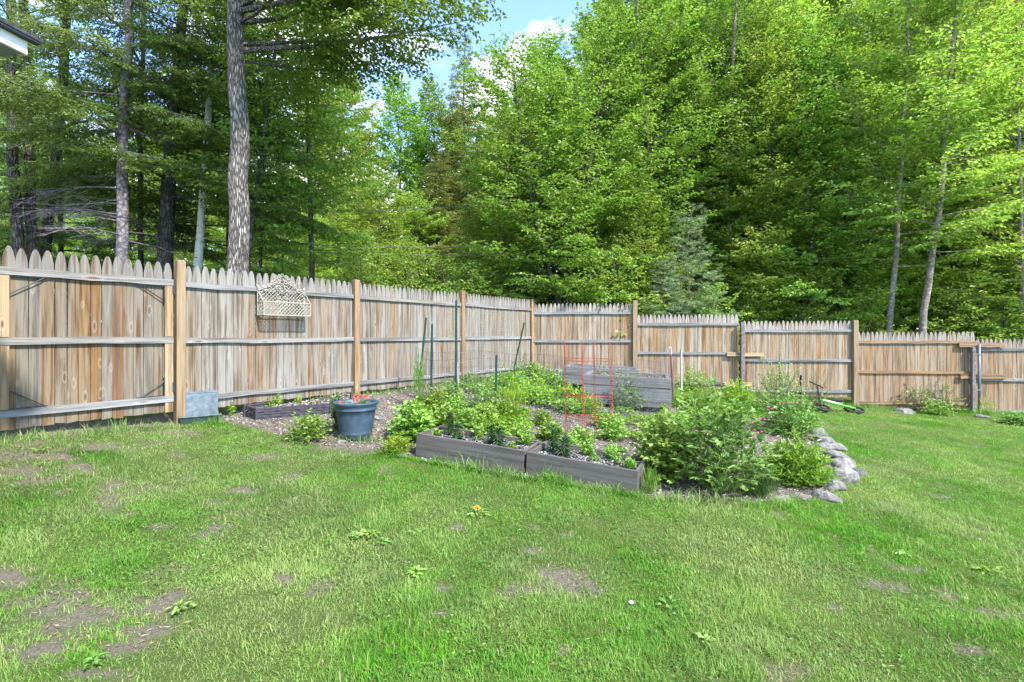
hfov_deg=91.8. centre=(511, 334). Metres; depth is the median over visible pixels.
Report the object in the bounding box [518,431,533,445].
weed
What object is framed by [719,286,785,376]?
tree sapling
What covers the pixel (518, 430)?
garden plant
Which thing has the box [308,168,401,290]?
broadleaf tree
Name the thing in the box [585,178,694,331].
broadleaf tree
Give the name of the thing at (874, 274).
broadleaf tree
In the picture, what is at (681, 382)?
wooden stake
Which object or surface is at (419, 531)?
lawn weed
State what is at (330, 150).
broadleaf tree
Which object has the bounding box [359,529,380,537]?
lawn weed
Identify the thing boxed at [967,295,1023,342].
tree sapling
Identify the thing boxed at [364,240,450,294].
tree sapling
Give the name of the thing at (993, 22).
broadleaf tree
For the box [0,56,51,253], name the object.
broadleaf tree
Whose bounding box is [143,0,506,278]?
pine tree
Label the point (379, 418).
edging stone
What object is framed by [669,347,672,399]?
garden post
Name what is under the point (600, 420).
garden plant
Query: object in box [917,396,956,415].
leafy bush
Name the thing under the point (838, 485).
edging stone
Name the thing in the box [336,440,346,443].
edging stone
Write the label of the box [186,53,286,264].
broadleaf tree
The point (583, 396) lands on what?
tomato cage
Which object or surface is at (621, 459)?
seedling
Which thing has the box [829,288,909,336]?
tree sapling
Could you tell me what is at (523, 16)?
sky
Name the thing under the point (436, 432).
weed
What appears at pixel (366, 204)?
distant wood
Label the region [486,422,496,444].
lily shoot
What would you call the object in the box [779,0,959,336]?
broadleaf tree
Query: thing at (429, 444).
planter box
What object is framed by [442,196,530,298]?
broadleaf tree
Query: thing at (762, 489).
grass clump
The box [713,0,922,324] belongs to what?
beech tree
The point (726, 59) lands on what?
broadleaf tree
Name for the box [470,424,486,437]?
weed
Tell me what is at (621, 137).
beech tree
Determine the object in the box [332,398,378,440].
planter pot
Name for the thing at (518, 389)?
daffodil leaves
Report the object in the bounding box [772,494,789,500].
edging stone
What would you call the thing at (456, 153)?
spruce tree
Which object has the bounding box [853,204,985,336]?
broadleaf tree
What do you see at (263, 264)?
broadleaf tree
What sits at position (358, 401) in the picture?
geranium
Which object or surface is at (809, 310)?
tree sapling
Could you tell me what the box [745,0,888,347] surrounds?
broadleaf tree
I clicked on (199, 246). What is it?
birch trunk
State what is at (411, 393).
mulch
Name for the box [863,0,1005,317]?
broadleaf tree
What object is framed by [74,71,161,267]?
broadleaf tree
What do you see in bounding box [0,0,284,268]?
hemlock tree
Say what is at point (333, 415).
nettle plant
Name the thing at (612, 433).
garden plant
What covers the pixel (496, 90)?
beech tree
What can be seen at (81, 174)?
broadleaf tree
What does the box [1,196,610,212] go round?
utility cable
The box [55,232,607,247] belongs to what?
utility cable
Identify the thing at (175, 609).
lawn weed
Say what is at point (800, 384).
garden post
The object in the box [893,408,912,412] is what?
edging stone
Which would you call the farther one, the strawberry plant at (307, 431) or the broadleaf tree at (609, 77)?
the broadleaf tree at (609, 77)
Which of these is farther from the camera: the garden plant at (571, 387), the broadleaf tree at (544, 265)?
the broadleaf tree at (544, 265)
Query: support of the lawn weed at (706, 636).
on the ground at (46, 628)
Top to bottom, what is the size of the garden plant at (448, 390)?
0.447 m
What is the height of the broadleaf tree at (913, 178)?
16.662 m
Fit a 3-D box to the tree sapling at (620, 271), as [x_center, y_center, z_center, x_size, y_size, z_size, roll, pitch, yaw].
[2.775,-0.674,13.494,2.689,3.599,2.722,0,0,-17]
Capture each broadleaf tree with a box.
[0,0,82,258]
[0,0,123,366]
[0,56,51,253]
[0,192,24,251]
[0,207,87,336]
[1,0,159,261]
[1,73,135,308]
[52,204,134,347]
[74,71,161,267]
[129,66,220,264]
[129,204,192,323]
[147,0,358,271]
[153,206,225,317]
[185,0,346,276]
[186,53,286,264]
[209,218,284,282]
[251,198,319,275]
[253,74,350,266]
[265,32,391,283]
[269,212,346,300]
[296,198,373,285]
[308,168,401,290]
[341,163,426,294]
[354,66,447,290]
[371,189,455,294]
[386,73,472,287]
[416,102,484,254]
[439,102,511,289]
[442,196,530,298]
[445,110,569,308]
[445,242,491,296]
[469,93,542,290]
[490,17,605,305]
[512,201,580,344]
[535,0,673,290]
[541,168,647,356]
[543,0,691,329]
[580,0,711,317]
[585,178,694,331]
[602,189,684,316]
[608,0,723,310]
[618,0,766,313]
[671,183,767,367]
[686,0,813,206]
[702,17,854,355]
[715,0,860,344]
[717,196,823,363]
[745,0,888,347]
[778,173,924,352]
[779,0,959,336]
[841,0,1014,332]
[843,228,920,332]
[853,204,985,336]
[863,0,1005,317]
[892,6,1023,336]
[904,0,1023,339]
[912,176,1023,341]
[944,27,1023,341]
[959,165,1023,339]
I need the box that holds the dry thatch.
[0,416,1022,681]
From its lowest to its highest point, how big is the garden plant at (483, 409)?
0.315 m
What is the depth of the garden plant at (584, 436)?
6.02 m
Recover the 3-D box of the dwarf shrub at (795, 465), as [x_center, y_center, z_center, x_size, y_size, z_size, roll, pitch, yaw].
[3.027,1.293,5.288,0.910,0.642,0.756,0,0,0]
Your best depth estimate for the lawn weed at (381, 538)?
3.52 m
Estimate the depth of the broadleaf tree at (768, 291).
14.51 m
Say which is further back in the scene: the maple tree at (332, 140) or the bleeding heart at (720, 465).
the maple tree at (332, 140)
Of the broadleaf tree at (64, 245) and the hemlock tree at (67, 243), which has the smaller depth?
the hemlock tree at (67, 243)
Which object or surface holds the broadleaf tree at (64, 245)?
on the ground at (46, 628)
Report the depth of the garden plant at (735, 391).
10.37 m
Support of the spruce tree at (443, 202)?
on the ground at (46, 628)
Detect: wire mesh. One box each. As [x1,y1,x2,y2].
[414,346,675,423]
[422,304,514,397]
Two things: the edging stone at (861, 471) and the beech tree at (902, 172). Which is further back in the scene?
the beech tree at (902, 172)
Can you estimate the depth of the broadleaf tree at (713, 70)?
16.69 m
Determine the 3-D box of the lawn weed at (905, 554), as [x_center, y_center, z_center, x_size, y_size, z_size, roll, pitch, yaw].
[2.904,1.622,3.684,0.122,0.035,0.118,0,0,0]
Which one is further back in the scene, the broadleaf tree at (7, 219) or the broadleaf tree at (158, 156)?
the broadleaf tree at (158, 156)
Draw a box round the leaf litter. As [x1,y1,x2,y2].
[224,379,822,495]
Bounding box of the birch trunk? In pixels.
[168,44,266,274]
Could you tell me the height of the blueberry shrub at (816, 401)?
0.919 m
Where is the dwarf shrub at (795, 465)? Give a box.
[763,426,843,488]
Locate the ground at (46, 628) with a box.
[0,334,1023,681]
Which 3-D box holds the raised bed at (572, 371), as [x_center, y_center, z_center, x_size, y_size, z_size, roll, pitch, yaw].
[1.913,0.865,10.583,1.538,0.357,1.005,2,1,15]
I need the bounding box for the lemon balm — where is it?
[385,396,437,441]
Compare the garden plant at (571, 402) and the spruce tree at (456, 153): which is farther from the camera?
the spruce tree at (456, 153)
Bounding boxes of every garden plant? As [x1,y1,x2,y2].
[423,384,447,411]
[429,401,460,426]
[434,381,471,402]
[442,391,469,412]
[448,407,485,429]
[450,371,490,383]
[469,383,499,405]
[472,402,501,418]
[474,412,502,432]
[492,362,533,389]
[496,398,513,418]
[505,422,539,439]
[514,375,559,404]
[515,353,548,373]
[532,364,567,385]
[532,408,555,424]
[534,415,566,440]
[552,397,578,413]
[555,382,592,402]
[561,431,582,445]
[567,424,597,444]
[577,390,604,413]
[591,408,620,427]
[596,413,627,440]
[605,444,627,452]
[610,368,647,409]
[648,395,707,442]
[673,385,723,408]
[674,364,713,391]
[718,377,759,404]
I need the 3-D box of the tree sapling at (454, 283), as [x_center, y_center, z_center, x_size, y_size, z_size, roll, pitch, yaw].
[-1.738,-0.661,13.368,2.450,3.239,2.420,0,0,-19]
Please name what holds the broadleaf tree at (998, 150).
on the ground at (46, 628)
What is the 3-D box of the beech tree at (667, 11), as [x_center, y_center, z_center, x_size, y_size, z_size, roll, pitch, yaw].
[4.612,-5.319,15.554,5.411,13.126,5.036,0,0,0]
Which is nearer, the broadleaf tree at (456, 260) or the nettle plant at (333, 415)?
the nettle plant at (333, 415)
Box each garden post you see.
[417,318,426,394]
[430,324,432,389]
[455,300,456,388]
[495,355,496,400]
[510,322,524,380]
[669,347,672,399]
[799,375,801,399]
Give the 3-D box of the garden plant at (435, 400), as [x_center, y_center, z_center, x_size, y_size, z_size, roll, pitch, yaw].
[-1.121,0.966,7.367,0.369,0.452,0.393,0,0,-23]
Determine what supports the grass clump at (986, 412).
on the ground at (46, 628)
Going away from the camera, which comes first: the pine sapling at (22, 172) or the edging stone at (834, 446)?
the edging stone at (834, 446)
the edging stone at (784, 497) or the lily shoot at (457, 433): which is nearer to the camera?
the edging stone at (784, 497)
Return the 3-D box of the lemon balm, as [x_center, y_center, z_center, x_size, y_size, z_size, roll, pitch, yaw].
[-1.195,1.030,6.069,0.676,0.528,0.674,0,0,35]
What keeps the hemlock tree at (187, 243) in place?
on the ground at (46, 628)
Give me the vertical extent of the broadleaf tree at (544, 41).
11.663 m
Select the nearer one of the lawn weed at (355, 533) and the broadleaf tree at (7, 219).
the lawn weed at (355, 533)
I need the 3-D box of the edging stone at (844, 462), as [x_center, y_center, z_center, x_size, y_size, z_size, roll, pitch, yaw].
[4.107,1.619,6.163,0.338,0.177,0.220,0,0,-21]
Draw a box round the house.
[0,16,42,56]
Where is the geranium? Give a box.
[339,393,370,403]
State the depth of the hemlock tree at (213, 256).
13.43 m
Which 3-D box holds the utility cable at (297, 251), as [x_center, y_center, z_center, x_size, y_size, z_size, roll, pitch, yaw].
[-5.522,-2.448,13.549,17.133,0.472,0.024,0,0,-6]
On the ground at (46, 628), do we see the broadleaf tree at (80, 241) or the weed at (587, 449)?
the broadleaf tree at (80, 241)
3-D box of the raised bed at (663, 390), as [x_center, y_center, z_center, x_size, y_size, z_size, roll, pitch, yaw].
[2.106,0.970,9.053,1.487,0.497,1.156,2,1,16]
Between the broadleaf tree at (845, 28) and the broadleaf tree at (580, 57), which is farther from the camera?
the broadleaf tree at (580, 57)
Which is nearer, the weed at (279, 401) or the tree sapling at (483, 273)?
the weed at (279, 401)
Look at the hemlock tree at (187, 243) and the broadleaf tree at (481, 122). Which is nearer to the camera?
the hemlock tree at (187, 243)
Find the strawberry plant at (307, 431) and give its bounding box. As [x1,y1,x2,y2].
[281,408,332,441]
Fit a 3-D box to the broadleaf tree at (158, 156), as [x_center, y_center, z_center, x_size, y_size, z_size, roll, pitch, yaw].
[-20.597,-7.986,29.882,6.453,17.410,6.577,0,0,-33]
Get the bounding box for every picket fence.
[174,260,534,424]
[534,300,1023,414]
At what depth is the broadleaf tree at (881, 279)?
21.03 m
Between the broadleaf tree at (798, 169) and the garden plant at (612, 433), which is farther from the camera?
the broadleaf tree at (798, 169)
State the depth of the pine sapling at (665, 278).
13.20 m
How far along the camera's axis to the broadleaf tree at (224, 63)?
11.05 m
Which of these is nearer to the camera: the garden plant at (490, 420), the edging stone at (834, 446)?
the garden plant at (490, 420)
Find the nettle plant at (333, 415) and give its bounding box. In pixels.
[328,392,341,429]
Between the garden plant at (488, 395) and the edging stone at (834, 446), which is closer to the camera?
the edging stone at (834, 446)
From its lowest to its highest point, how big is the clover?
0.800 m
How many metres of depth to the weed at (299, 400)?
7.27 m
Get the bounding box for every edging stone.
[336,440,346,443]
[374,416,386,419]
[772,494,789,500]
[795,494,811,500]
[805,427,828,435]
[811,489,842,503]
[812,435,834,442]
[816,442,847,450]
[820,478,847,490]
[823,450,851,458]
[824,466,859,483]
[831,457,855,468]
[853,468,866,476]
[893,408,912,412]
[974,414,990,418]
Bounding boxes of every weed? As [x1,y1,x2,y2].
[29,447,51,450]
[82,651,108,667]
[164,597,196,614]
[226,400,235,415]
[265,393,285,405]
[294,393,301,403]
[350,531,363,537]
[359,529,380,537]
[377,537,391,543]
[406,528,426,534]
[406,565,425,578]
[431,428,442,435]
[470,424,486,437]
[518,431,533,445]
[580,442,594,455]
[602,443,620,459]
[623,457,636,468]
[657,595,679,609]
[694,629,715,646]
[895,549,912,557]
[972,564,1003,574]
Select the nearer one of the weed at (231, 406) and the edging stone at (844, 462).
the edging stone at (844, 462)
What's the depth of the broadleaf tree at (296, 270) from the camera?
17.20 m
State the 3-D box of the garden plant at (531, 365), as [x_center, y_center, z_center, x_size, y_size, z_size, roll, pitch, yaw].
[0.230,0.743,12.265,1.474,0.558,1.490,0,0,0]
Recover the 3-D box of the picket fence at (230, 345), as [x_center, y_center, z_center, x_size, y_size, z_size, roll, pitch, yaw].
[-1.815,0.145,9.373,0.124,2.130,7.998,0,0,36]
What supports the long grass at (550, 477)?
on the ground at (46, 628)
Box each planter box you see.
[416,426,540,473]
[526,441,647,494]
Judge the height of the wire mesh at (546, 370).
1.159 m
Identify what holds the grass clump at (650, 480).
on the ground at (46, 628)
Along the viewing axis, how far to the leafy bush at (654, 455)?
4.85 m
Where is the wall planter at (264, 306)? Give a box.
[256,274,310,316]
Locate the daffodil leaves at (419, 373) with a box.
[411,349,425,400]
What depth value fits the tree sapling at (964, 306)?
13.44 m
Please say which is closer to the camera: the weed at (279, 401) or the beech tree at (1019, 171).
the weed at (279, 401)
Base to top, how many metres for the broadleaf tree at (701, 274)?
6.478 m
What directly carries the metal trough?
on the ground at (46, 628)
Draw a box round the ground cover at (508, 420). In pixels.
[409,369,751,441]
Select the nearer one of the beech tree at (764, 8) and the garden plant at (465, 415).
the garden plant at (465, 415)
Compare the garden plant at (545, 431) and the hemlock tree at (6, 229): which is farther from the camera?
the hemlock tree at (6, 229)
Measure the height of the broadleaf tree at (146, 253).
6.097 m
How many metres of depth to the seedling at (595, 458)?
4.85 m
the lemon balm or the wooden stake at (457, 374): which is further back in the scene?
the wooden stake at (457, 374)
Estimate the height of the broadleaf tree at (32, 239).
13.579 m
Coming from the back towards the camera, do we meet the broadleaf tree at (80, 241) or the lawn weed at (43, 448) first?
the broadleaf tree at (80, 241)
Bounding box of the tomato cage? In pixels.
[564,342,612,432]
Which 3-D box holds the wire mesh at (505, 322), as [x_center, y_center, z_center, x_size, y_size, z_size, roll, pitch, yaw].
[-0.462,0.272,9.413,0.680,1.704,2.762,0,0,36]
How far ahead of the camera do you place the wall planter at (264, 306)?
7.15 m
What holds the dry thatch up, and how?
on the ground at (46, 628)
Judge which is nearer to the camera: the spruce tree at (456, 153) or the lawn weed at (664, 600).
the lawn weed at (664, 600)
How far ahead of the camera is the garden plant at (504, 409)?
7.05 m
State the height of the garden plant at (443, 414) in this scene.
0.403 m
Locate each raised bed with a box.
[562,363,639,384]
[583,370,671,408]
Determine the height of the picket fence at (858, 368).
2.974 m
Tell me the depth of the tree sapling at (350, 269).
12.36 m
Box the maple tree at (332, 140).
[205,0,408,297]
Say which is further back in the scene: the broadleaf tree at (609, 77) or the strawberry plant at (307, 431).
the broadleaf tree at (609, 77)
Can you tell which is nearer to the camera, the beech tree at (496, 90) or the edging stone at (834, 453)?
the edging stone at (834, 453)
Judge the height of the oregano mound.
0.239 m
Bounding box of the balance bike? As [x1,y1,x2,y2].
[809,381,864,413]
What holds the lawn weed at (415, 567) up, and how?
on the ground at (46, 628)
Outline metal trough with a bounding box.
[178,390,221,423]
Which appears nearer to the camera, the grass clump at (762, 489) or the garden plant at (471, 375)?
the grass clump at (762, 489)
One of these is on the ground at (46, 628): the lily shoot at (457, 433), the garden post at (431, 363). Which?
the garden post at (431, 363)
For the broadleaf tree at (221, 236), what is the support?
on the ground at (46, 628)
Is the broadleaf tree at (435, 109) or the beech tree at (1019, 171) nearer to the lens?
the beech tree at (1019, 171)
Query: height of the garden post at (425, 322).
1.461 m
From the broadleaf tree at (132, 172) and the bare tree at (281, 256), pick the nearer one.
the bare tree at (281, 256)
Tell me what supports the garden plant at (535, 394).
on the ground at (46, 628)
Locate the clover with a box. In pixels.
[0,416,1023,681]
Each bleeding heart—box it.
[659,375,788,494]
[754,385,824,436]
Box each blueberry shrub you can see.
[750,350,815,414]
[790,370,837,410]
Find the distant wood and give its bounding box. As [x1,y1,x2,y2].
[0,68,991,333]
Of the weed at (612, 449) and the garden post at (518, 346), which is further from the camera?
the garden post at (518, 346)
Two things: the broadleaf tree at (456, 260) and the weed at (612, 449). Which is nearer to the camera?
the weed at (612, 449)
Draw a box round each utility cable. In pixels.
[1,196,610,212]
[40,236,605,255]
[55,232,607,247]
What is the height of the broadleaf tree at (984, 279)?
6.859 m
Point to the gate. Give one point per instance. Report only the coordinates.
(136, 339)
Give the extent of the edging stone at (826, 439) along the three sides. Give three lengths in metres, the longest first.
0.316 x 0.223 x 0.173 m
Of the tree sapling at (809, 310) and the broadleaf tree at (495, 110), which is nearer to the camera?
the tree sapling at (809, 310)
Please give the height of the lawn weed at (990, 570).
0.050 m
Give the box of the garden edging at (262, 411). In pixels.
[243,389,352,420]
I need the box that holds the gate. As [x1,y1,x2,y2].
[0,245,174,430]
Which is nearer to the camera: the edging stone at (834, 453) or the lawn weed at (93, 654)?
the lawn weed at (93, 654)
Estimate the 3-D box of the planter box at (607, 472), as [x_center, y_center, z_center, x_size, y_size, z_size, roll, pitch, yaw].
[0.741,1.310,4.913,1.082,0.250,0.541,4,2,24]
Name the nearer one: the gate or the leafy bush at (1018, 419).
the gate
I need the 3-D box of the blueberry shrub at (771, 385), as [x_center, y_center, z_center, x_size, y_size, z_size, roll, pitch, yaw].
[5.132,0.924,9.448,1.127,1.252,1.129,0,0,31]
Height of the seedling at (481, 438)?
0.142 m
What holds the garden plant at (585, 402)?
on the ground at (46, 628)
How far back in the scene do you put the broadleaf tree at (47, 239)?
12.52 m
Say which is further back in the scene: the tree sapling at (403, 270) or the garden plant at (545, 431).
the tree sapling at (403, 270)
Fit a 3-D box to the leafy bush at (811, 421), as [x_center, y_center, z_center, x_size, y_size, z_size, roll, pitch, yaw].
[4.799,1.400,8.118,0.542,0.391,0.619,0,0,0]
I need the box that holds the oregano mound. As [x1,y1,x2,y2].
[378,432,414,453]
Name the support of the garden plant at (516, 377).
on the ground at (46, 628)
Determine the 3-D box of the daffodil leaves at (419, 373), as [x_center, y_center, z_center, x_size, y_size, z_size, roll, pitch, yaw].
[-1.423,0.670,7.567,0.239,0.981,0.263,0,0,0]
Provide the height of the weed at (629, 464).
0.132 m
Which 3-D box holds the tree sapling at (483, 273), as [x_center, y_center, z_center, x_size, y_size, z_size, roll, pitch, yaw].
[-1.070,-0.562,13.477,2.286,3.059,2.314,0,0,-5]
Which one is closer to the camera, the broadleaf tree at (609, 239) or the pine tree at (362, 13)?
the pine tree at (362, 13)
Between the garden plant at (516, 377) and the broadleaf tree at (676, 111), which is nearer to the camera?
the garden plant at (516, 377)
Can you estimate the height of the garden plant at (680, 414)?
0.674 m
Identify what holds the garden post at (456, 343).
on the ground at (46, 628)
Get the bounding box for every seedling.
[473,431,486,440]
[506,441,517,447]
[589,452,600,461]
[605,444,632,465]
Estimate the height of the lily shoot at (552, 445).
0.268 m
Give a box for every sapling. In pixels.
[0,102,78,299]
[323,246,404,290]
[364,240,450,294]
[406,250,484,295]
[434,260,510,297]
[469,246,549,307]
[544,268,612,363]
[568,246,669,358]
[638,253,701,319]
[650,201,739,332]
[680,282,758,378]
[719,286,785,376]
[784,300,840,356]
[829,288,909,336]
[896,381,936,411]
[903,288,1016,342]
[918,381,967,410]
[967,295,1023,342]
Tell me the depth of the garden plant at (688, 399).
9.06 m
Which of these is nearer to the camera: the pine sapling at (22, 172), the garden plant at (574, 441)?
the garden plant at (574, 441)
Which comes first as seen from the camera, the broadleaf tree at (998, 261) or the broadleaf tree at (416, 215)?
the broadleaf tree at (998, 261)
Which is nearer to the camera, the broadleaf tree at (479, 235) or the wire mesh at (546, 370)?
the wire mesh at (546, 370)
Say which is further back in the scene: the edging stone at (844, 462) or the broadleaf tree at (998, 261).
the broadleaf tree at (998, 261)
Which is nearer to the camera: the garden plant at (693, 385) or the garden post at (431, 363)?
the garden post at (431, 363)
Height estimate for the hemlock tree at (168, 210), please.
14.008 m
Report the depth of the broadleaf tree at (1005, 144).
16.18 m
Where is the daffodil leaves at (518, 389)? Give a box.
[498,370,528,414]
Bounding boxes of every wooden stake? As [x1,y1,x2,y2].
[457,362,459,394]
[680,349,682,398]
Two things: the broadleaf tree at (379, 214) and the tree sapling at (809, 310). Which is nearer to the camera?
the tree sapling at (809, 310)
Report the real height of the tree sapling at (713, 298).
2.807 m
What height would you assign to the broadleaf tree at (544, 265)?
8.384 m
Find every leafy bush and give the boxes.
[629,402,701,482]
[796,408,823,429]
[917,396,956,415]
[995,410,1023,425]
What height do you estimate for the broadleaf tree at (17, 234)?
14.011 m
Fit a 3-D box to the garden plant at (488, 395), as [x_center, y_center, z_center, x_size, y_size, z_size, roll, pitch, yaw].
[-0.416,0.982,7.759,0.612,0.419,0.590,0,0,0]
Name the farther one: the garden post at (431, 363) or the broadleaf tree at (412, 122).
the broadleaf tree at (412, 122)
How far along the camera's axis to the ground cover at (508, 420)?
7.70 m
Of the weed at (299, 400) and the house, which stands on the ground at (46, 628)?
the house
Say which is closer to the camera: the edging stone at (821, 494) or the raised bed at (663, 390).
the edging stone at (821, 494)
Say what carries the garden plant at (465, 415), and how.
on the ground at (46, 628)
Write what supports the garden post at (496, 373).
on the ground at (46, 628)
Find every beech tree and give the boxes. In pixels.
[437,30,638,315]
[493,8,676,363]
[580,0,747,308]
[652,0,835,379]
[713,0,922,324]
[803,0,1021,333]
[827,0,1023,335]
[908,0,1023,342]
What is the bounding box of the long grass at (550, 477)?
[0,370,1023,514]
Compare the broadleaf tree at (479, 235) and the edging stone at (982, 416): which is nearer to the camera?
the edging stone at (982, 416)
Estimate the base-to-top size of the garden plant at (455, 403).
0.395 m
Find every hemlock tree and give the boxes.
[0,0,115,311]
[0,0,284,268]
[0,0,342,366]
[0,2,148,358]
[51,4,226,313]
[131,23,304,315]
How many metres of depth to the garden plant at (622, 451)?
5.27 m
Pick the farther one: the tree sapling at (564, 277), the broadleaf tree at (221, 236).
the broadleaf tree at (221, 236)
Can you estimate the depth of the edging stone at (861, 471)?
5.79 m
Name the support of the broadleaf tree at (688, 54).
on the ground at (46, 628)
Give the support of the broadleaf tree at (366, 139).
on the ground at (46, 628)
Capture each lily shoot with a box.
[445,410,454,433]
[450,421,465,439]
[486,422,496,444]
[491,425,507,446]
[547,426,560,451]
[555,434,572,457]
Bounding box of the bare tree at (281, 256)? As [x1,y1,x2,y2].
[255,107,290,271]
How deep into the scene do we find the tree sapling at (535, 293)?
13.83 m
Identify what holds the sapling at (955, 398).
on the ground at (46, 628)
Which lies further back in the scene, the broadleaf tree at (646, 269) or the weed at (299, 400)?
the broadleaf tree at (646, 269)
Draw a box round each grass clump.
[640,462,662,493]
[737,453,781,497]
[972,393,1000,417]
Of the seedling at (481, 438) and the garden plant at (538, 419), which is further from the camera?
the garden plant at (538, 419)
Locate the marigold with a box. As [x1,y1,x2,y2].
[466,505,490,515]
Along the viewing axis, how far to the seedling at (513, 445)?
5.17 m
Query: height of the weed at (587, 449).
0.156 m
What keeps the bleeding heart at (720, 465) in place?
on the mulch
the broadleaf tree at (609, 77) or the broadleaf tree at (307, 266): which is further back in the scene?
the broadleaf tree at (307, 266)
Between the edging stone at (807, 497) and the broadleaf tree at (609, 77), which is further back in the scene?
the broadleaf tree at (609, 77)
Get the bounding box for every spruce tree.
[404,150,470,292]
[437,35,498,284]
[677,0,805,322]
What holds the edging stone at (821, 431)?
on the ground at (46, 628)
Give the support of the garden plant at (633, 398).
on the ground at (46, 628)
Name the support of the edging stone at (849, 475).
on the ground at (46, 628)
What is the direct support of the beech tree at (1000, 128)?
on the ground at (46, 628)
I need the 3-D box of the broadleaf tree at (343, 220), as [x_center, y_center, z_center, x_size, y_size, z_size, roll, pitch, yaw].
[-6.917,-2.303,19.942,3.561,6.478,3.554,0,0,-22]
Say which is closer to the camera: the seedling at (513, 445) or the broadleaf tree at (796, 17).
the seedling at (513, 445)
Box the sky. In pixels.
[0,0,998,328]
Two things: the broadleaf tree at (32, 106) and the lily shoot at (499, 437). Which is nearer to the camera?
the lily shoot at (499, 437)
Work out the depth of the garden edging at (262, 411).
6.83 m
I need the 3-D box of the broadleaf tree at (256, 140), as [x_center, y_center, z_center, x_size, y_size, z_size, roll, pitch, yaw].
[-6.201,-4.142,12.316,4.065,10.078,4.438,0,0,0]
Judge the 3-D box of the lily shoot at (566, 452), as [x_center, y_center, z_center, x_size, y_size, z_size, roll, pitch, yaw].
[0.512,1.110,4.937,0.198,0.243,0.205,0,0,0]
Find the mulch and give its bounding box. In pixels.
[170,375,845,503]
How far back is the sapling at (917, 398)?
11.52 m
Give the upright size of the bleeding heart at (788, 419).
0.821 m
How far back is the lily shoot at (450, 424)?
5.63 m
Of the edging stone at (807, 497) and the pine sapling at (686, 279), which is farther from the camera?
the pine sapling at (686, 279)
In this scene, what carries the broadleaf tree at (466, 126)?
on the ground at (46, 628)

